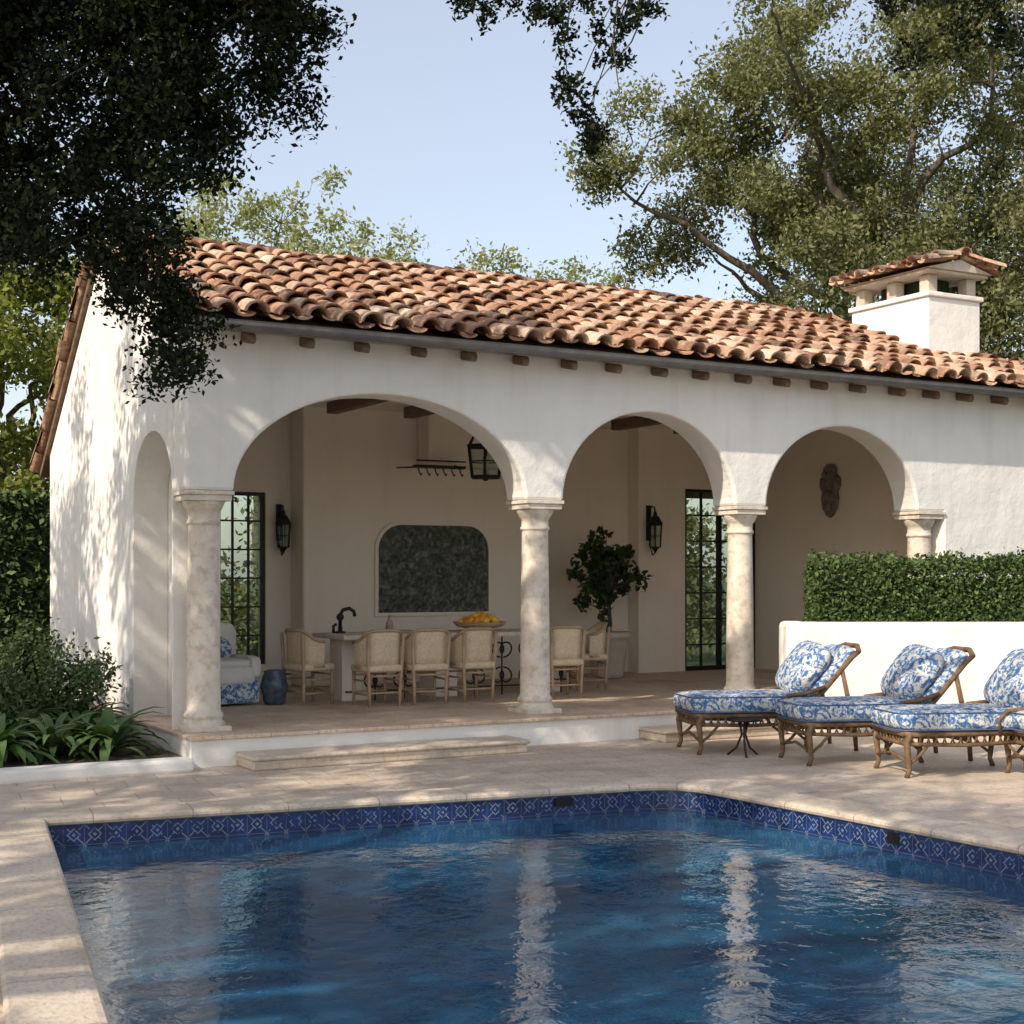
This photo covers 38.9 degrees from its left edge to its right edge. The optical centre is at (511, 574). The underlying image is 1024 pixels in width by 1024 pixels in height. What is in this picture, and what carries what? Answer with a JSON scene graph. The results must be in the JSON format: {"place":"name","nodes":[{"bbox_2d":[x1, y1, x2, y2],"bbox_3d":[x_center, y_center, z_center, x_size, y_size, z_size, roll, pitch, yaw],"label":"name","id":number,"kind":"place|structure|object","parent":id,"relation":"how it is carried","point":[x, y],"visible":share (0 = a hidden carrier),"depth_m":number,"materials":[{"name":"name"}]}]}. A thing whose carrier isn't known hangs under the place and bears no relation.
{"place":"outdoors","nodes":[
{"label":"outdoors","id":0,"kind":"place"},
{"bbox_2d":[221,582,726,665],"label":"ground","id":1,"kind":"structure","parent":0,"point":[694,660],"depth_m":42.26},
{"bbox_2d":[0,488,49,696],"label":"tall hedge","id":2,"kind":"object","parent":1,"relation":"on","point":[24,549],"visible":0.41,"depth_m":22.13,"materials":[{"name":"green plant"}]},
{"bbox_2d":[0,205,78,491],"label":"elm tree","id":3,"kind":"object","parent":1,"relation":"on","point":[24,439],"visible":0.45,"depth_m":25.46,"materials":[{"name":"green plant"}]},
{"bbox_2d":[2,737,183,767],"bbox_3d":[-10.428,1.817,15.047,11.670,0.115,9.050,0,0,-29],"label":"planting bed","id":4,"kind":"object","parent":1,"relation":"on","point":[62,758],"visible":0.2,"depth_m":13.98,"materials":[{"name":"soil"}]},
{"bbox_2d":[0,713,59,767],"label":"broadleaf plant","id":5,"kind":"object","parent":4,"relation":"on","point":[8,739],"visible":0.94,"depth_m":13.43,"materials":[{"name":"green plant"}]},
{"bbox_2d":[7,699,65,732],"bbox_3d":[-5.193,1.594,15.146,1.178,0.559,1.226,0,0,-1],"label":"broadleaf plant","id":6,"kind":"object","parent":4,"relation":"on","point":[14,714],"visible":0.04,"depth_m":15.03,"materials":[{"name":"green plant"}]},
{"bbox_2d":[5,707,70,757],"bbox_3d":[-4.958,1.596,14.443,1.267,0.564,1.259,0,0,-29],"label":"broadleaf plant","id":7,"kind":"object","parent":4,"relation":"on","point":[10,722],"visible":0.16,"depth_m":14.43,"materials":[{"name":"green plant"}]},
{"bbox_2d":[0,603,128,726],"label":"garden shrub","id":8,"kind":"object","parent":4,"relation":"on","point":[16,695],"visible":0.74,"depth_m":15.38,"materials":[{"name":"green plant"}]},
{"bbox_2d":[11,712,125,762],"bbox_3d":[-4.416,1.601,13.995,1.280,0.524,1.314,0,0,-29],"label":"broadleaf plant","id":9,"kind":"object","parent":4,"relation":"on","point":[48,737],"visible":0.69,"depth_m":13.88,"materials":[{"name":"green plant"}]},
{"bbox_2d":[36,695,133,731],"bbox_3d":[-4.610,1.595,15.649,1.219,0.579,1.133,0,0,-44],"label":"broadleaf plant","id":10,"kind":"object","parent":4,"relation":"on","point":[79,708],"visible":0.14,"depth_m":15.51,"materials":[{"name":"green plant"}]},
{"bbox_2d":[33,702,139,751],"bbox_3d":[-4.362,1.585,14.826,1.191,0.580,1.222,0,0,-29],"label":"broadleaf plant","id":11,"kind":"object","parent":4,"relation":"on","point":[76,714],"visible":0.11,"depth_m":14.77,"materials":[{"name":"green plant"}]},
{"bbox_2d":[48,706,168,761],"bbox_3d":[-3.939,1.617,14.169,1.130,0.630,1.315,0,0,35],"label":"broadleaf plant","id":12,"kind":"object","parent":4,"relation":"on","point":[116,732],"visible":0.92,"depth_m":14.07,"materials":[{"name":"green plant"}]},
{"bbox_2d":[156,162,399,649],"bbox_3d":[-5.909,-4.306,34.488,6.077,12.339,7.241,0,0,-29],"label":"ash tree","id":13,"kind":"object","parent":1,"relation":"on","point":[253,211],"visible":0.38,"depth_m":33.53,"materials":[{"name":"green plant"}]},
{"bbox_2d":[37,477,727,659],"bbox_3d":[2.063,-0.022,30.632,25.008,4.926,3.953,0,0,-29],"label":"garden shrub","id":14,"kind":"object","parent":1,"relation":"on","point":[692,560],"visible":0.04,"depth_m":30.59,"materials":[{"name":"green plant"}]},
{"bbox_2d":[74,668,778,767],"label":"porch floor","id":15,"kind":"structure","parent":1,"relation":"on","point":[627,705],"depth_m":16.21,"materials":[{"name":"beige stone"}]},
{"bbox_2d":[50,271,187,728],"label":"side wall","id":16,"kind":"structure","parent":15,"relation":"on","point":[111,460],"depth_m":16.56,"materials":[{"name":"white paint"}]},
{"bbox_2d":[220,622,260,704],"bbox_3d":[-3.543,1.055,17.458,0.800,0.950,0.780,0,0,-35],"label":"slipcovered armchair","id":17,"kind":"object","parent":15,"relation":"on","point":[240,673],"visible":0.45,"depth_m":17.28,"materials":[{"name":"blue fabric"}]},
{"bbox_2d":[260,669,287,704],"bbox_3d":[-2.867,1.350,17.482,0.340,0.420,0.340,0,0,-29],"label":"ceramic garden stool","id":18,"kind":"object","parent":15,"relation":"on","point":[274,685],"visible":1,"depth_m":17.36,"materials":[{"name":"blue ceramic"}]},
{"bbox_2d":[280,628,334,705],"bbox_3d":[-2.472,1.100,17.588,0.507,0.920,0.612,0,0,-41],"label":"wicker chair","id":19,"kind":"object","parent":15,"relation":"on","point":[305,651],"visible":0.99,"depth_m":17.39,"materials":[{"name":"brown wood"}]},
{"bbox_2d":[351,629,404,706],"bbox_3d":[-1.616,1.100,17.377,0.612,0.920,0.507,0,0,-32],"label":"wicker chair","id":20,"kind":"object","parent":15,"relation":"on","point":[377,653],"visible":1,"depth_m":17.20,"materials":[{"name":"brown wood"}]},
{"bbox_2d":[291,406,521,686],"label":"kitchen wall","id":21,"kind":"structure","parent":15,"relation":"on","point":[355,491],"depth_m":20.56,"materials":[{"name":"beige paint"}]},
{"bbox_2d":[396,459,465,476],"bbox_3d":[-1.162,-1.496,20.667,0.770,0.230,0.713,0,0,-29],"label":"pot rack","id":22,"kind":"object","parent":21,"relation":"attached to","point":[443,467],"visible":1,"depth_m":20.38,"materials":[{"name":"black metal"}]},
{"bbox_2d":[374,521,491,616],"bbox_3d":[-1.130,-0.090,21.070,1.880,1.360,0.040,0,0,-29],"label":"alcove panel","id":23,"kind":"object","parent":21,"relation":"attached to","point":[432,568],"visible":0.99,"depth_m":21.06,"materials":[{"name":"grey stone"}]},
{"bbox_2d":[418,414,497,469],"bbox_3d":[-0.457,-1.940,21.239,1.880,0.760,0.398,0,0,-29],"label":"range hood","id":24,"kind":"object","parent":21,"relation":"attached to","point":[440,437],"visible":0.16,"depth_m":20.77,"materials":[{"name":"beige paint"}]},
{"bbox_2d":[401,628,450,704],"bbox_3d":[-1.064,1.100,17.640,0.612,0.920,0.507,0,0,-24],"label":"wicker chair","id":25,"kind":"object","parent":15,"relation":"on","point":[426,650],"visible":0.92,"depth_m":17.44,"materials":[{"name":"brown wood"}]},
{"bbox_2d":[312,628,586,700],"bbox_3d":[-0.776,1.147,18.855,3.470,0.825,1.050,0,0,-29],"label":"bar counter","id":26,"kind":"object","parent":15,"relation":"on","point":[342,659],"visible":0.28,"depth_m":18.15,"materials":[{"name":"stone"}]},
{"bbox_2d":[332,606,355,632],"bbox_3d":[-2.119,0.565,18.287,0.307,0.338,0.136,0,0,-13],"label":"bar faucet","id":27,"kind":"object","parent":26,"relation":"on","point":[340,616],"visible":1,"depth_m":18.25,"materials":[{"name":"black metal"}]},
{"bbox_2d":[386,615,412,631],"bbox_3d":[-1.486,0.626,18.657,0.400,0.213,0.300,0,0,-29],"label":"serving tray","id":28,"kind":"object","parent":26,"relation":"on","point":[389,623],"visible":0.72,"depth_m":18.57,"materials":[{"name":"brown wood"}]},
{"bbox_2d":[453,611,506,627],"bbox_3d":[-0.421,0.604,18.968,0.720,0.258,0.720,0,0,-29],"label":"fruit bowl","id":29,"kind":"object","parent":26,"relation":"on","point":[479,619],"visible":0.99,"depth_m":18.75,"materials":[{"name":"orange food"}]},
{"bbox_2d":[447,627,497,702],"bbox_3d":[-0.518,1.100,18.015,0.612,0.920,0.507,0,0,-33],"label":"wicker chair","id":30,"kind":"object","parent":15,"relation":"on","point":[470,648],"visible":0.93,"depth_m":17.82,"materials":[{"name":"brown wood"}]},
{"bbox_2d":[173,490,945,732],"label":"columns","id":31,"kind":"structure","parent":15,"relation":"on","point":[203,712],"depth_m":16.33,"materials":[{"name":"stone"}]},
{"bbox_2d":[549,625,585,697],"bbox_3d":[0.617,1.100,18.629,0.612,0.920,0.507,0,0,-25],"label":"wicker chair","id":32,"kind":"object","parent":15,"relation":"on","point":[567,642],"visible":0.77,"depth_m":18.43,"materials":[{"name":"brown wood"}]},
{"bbox_2d":[232,413,906,685],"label":"wall","id":33,"kind":"structure","parent":15,"relation":"on","point":[616,482],"depth_m":23.12,"materials":[{"name":"beige paint"}]},
{"bbox_2d":[168,468,219,715],"bbox_3d":[-4.264,-0.240,17.061,0.108,4.200,4.968,0,0,-29],"label":"side wall lining","id":34,"kind":"object","parent":33,"relation":"attached to","point":[170,596],"depth_m":16.12,"materials":[{"name":"white paint"}]},
{"bbox_2d":[275,504,291,555],"bbox_3d":[-3.218,-0.634,20.316,0.247,0.729,0.302,0,0,-29],"label":"wall lantern","id":35,"kind":"object","parent":33,"relation":"attached to","point":[282,518],"depth_m":20.26,"materials":[{"name":"black metal"}]},
{"bbox_2d":[220,489,754,670],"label":"windows","id":36,"kind":"structure","parent":33,"relation":"attached to","point":[719,617],"depth_m":23.58,"materials":[{"name":"black metal"}]},
{"bbox_2d":[308,398,677,433],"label":"ceiling beams","id":37,"kind":"structure","parent":33,"relation":"attached to","point":[339,406],"depth_m":20.13,"materials":[{"name":"brown wood"}]},
{"bbox_2d":[467,436,500,480],"bbox_3d":[-0.348,-1.790,19.123,0.546,1.100,0.484,0,0,-29],"label":"hanging lantern","id":38,"kind":"object","parent":37,"relation":"hanging from","point":[485,476],"visible":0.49,"depth_m":19.00,"materials":[{"name":"black metal"}]},
{"bbox_2d":[40,247,1023,498],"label":"roof deck","id":39,"kind":"structure","parent":33,"relation":"on","point":[45,466],"depth_m":17.38,"materials":[{"name":"brown wood"}]},
{"bbox_2d":[30,232,1023,472],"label":"roof tiles","id":40,"kind":"object","parent":39,"relation":"on","point":[423,297],"visible":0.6,"depth_m":17.72,"materials":[{"name":"tile"}]},
{"bbox_2d":[185,315,1023,396],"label":"gutter","id":41,"kind":"object","parent":40,"relation":"attached to","point":[294,329],"visible":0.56,"depth_m":16.05,"materials":[{"name":"metal"}]},
{"bbox_2d":[844,267,987,438],"bbox_3d":[5.938,-3.180,21.387,1.180,2.280,1.720,0,0,-29],"label":"chimney","id":42,"kind":"object","parent":39,"relation":"on","point":[924,308],"visible":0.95,"depth_m":20.83,"materials":[{"name":"white paint"}]},
{"bbox_2d":[840,260,991,288],"bbox_3d":[5.938,-4.400,21.387,1.260,0.160,1.800,0,0,-29],"label":"chimney cap","id":43,"kind":"object","parent":42,"relation":"on","point":[960,266],"visible":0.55,"depth_m":20.63,"materials":[{"name":"white paint"}]},
{"bbox_2d":[829,246,1006,285],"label":"chimney cap tiles","id":44,"kind":"object","parent":43,"relation":"on","point":[932,258],"visible":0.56,"depth_m":20.79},
{"bbox_2d":[646,505,662,555],"bbox_3d":[2.252,-0.709,23.033,0.273,0.805,0.313,0,0,-29],"label":"wall lantern","id":45,"kind":"object","parent":33,"relation":"attached to","point":[654,520],"depth_m":22.99,"materials":[{"name":"black metal"}]},
{"bbox_2d":[819,464,840,517],"bbox_3d":[4.933,-1.312,22.601,0.135,0.838,0.446,0,0,-29],"label":"wall relief","id":46,"kind":"object","parent":33,"relation":"attached to","point":[830,483],"depth_m":22.53,"materials":[{"name":"stone"}]},
{"bbox_2d":[569,622,610,690],"bbox_3d":[1.039,1.100,19.785,0.507,0.920,0.612,0,0,-12],"label":"wicker chair","id":47,"kind":"object","parent":15,"relation":"on","point":[596,643],"visible":0.78,"depth_m":19.59,"materials":[{"name":"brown wood"}]},
{"bbox_2d":[566,526,653,678],"bbox_3d":[1.342,0.392,22.021,1.323,2.337,1.088,0,0,-29],"label":"potted tree","id":48,"kind":"object","parent":15,"relation":"on","point":[606,564],"visible":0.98,"depth_m":21.84,"materials":[{"name":"green plant"}]},
{"bbox_2d":[334,216,632,288],"bbox_3d":[-1.248,-3.844,38.845,9.694,11.408,7.038,0,0,-5],"label":"ash tree","id":49,"kind":"object","parent":1,"relation":"on","point":[485,261],"visible":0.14,"depth_m":37.34,"materials":[{"name":"green plant"}]},
{"bbox_2d":[0,0,1023,405],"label":"live oak tree","id":50,"kind":"object","parent":1,"relation":"on","point":[170,54],"visible":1,"depth_m":8.74,"materials":[{"name":"green plant"}]},
{"bbox_2d":[173,326,1023,577],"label":"front arcade wall","id":51,"kind":"structure","parent":1,"relation":"on","point":[534,424],"depth_m":16.76,"materials":[{"name":"white paint"}]},
{"bbox_2d":[241,332,1008,404],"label":"rafter tails","id":52,"kind":"object","parent":51,"relation":"attached to","point":[305,342],"visible":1,"depth_m":16.87,"materials":[{"name":"brown wood"}]},
{"bbox_2d":[550,0,1023,346],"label":"oak tree","id":53,"kind":"object","parent":1,"relation":"on","point":[828,230],"visible":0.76,"depth_m":33.35,"materials":[{"name":"green plant"}]},
{"bbox_2d":[888,131,1023,359],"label":"oak tree","id":54,"kind":"object","parent":1,"relation":"on","point":[1010,328],"visible":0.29,"depth_m":32.67,"materials":[{"name":"green plant"}]},
{"bbox_2d":[0,731,1023,1023],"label":"patio","id":55,"kind":"structure","parent":0,"point":[950,783],"depth_m":13.38,"materials":[{"name":"stone"}]},
{"bbox_2d":[0,756,193,783],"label":"garden curb","id":56,"kind":"structure","parent":55,"relation":"on","point":[27,774],"depth_m":13.30,"materials":[{"name":"white paint"}]},
{"bbox_2d":[235,720,778,770],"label":"porch steps","id":57,"kind":"structure","parent":55,"relation":"on","point":[278,759],"depth_m":14.65,"materials":[{"name":"stone"}]},
{"bbox_2d":[0,777,1023,1023],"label":"swimming pool","id":58,"kind":"structure","parent":55,"relation":"in","point":[46,971],"depth_m":11.15,"materials":[{"name":"stone"}]},
{"bbox_2d":[55,810,1023,1023],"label":"water","id":59,"kind":"structure","parent":58,"relation":"in","point":[659,917],"depth_m":8.49,"materials":[{"name":"blue liquid"}]},
{"bbox_2d":[726,717,760,757],"bbox_3d":[2.388,1.671,14.925,0.366,0.395,0.360,0,0,-29],"label":"side table","id":60,"kind":"object","parent":55,"relation":"on","point":[744,720],"visible":1,"depth_m":14.90,"materials":[{"name":"black metal"}]},
{"bbox_2d":[673,640,860,754],"bbox_3d":[2.740,1.290,15.504,1.958,1.161,0.821,0,0,-11],"label":"chaise lounge","id":61,"kind":"object","parent":55,"relation":"on","point":[809,668],"visible":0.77,"depth_m":15.27,"materials":[{"name":"blue fabric"}]},
{"bbox_2d":[775,644,975,765],"bbox_3d":[3.681,1.290,14.641,1.958,1.161,0.821,0,0,-13],"label":"chaise lounge","id":62,"kind":"object","parent":55,"relation":"on","point":[917,674],"visible":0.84,"depth_m":14.44,"materials":[{"name":"blue fabric"}]},
{"bbox_2d":[779,621,1023,733],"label":"planter wall","id":63,"kind":"structure","parent":55,"relation":"on","point":[883,645],"depth_m":16.89,"materials":[{"name":"white paint"}]},
{"bbox_2d":[870,648,1023,777],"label":"chaise lounge","id":64,"kind":"object","parent":55,"relation":"on","point":[1003,691],"visible":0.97,"depth_m":13.42,"materials":[{"name":"blue fabric"}]},
{"bbox_2d":[1003,710,1023,772],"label":"chaise lounge","id":65,"kind":"object","parent":55,"relation":"on","point":[1017,720],"visible":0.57,"depth_m":13.39,"materials":[{"name":"blue fabric"}]},
{"bbox_2d":[0,0,1023,582],"label":"sky","id":66,"kind":"structure","parent":0,"point":[449,131],"materials":[{"name":"blue"}]},
{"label":"planter soil","id":67,"kind":"structure","parent":0,"visible":0},
{"bbox_2d":[802,546,1023,621],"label":"box hedge","id":68,"kind":"object","parent":67,"relation":"on","point":[895,593],"visible":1,"depth_m":17.05,"materials":[{"name":"green plant"}]}
]}

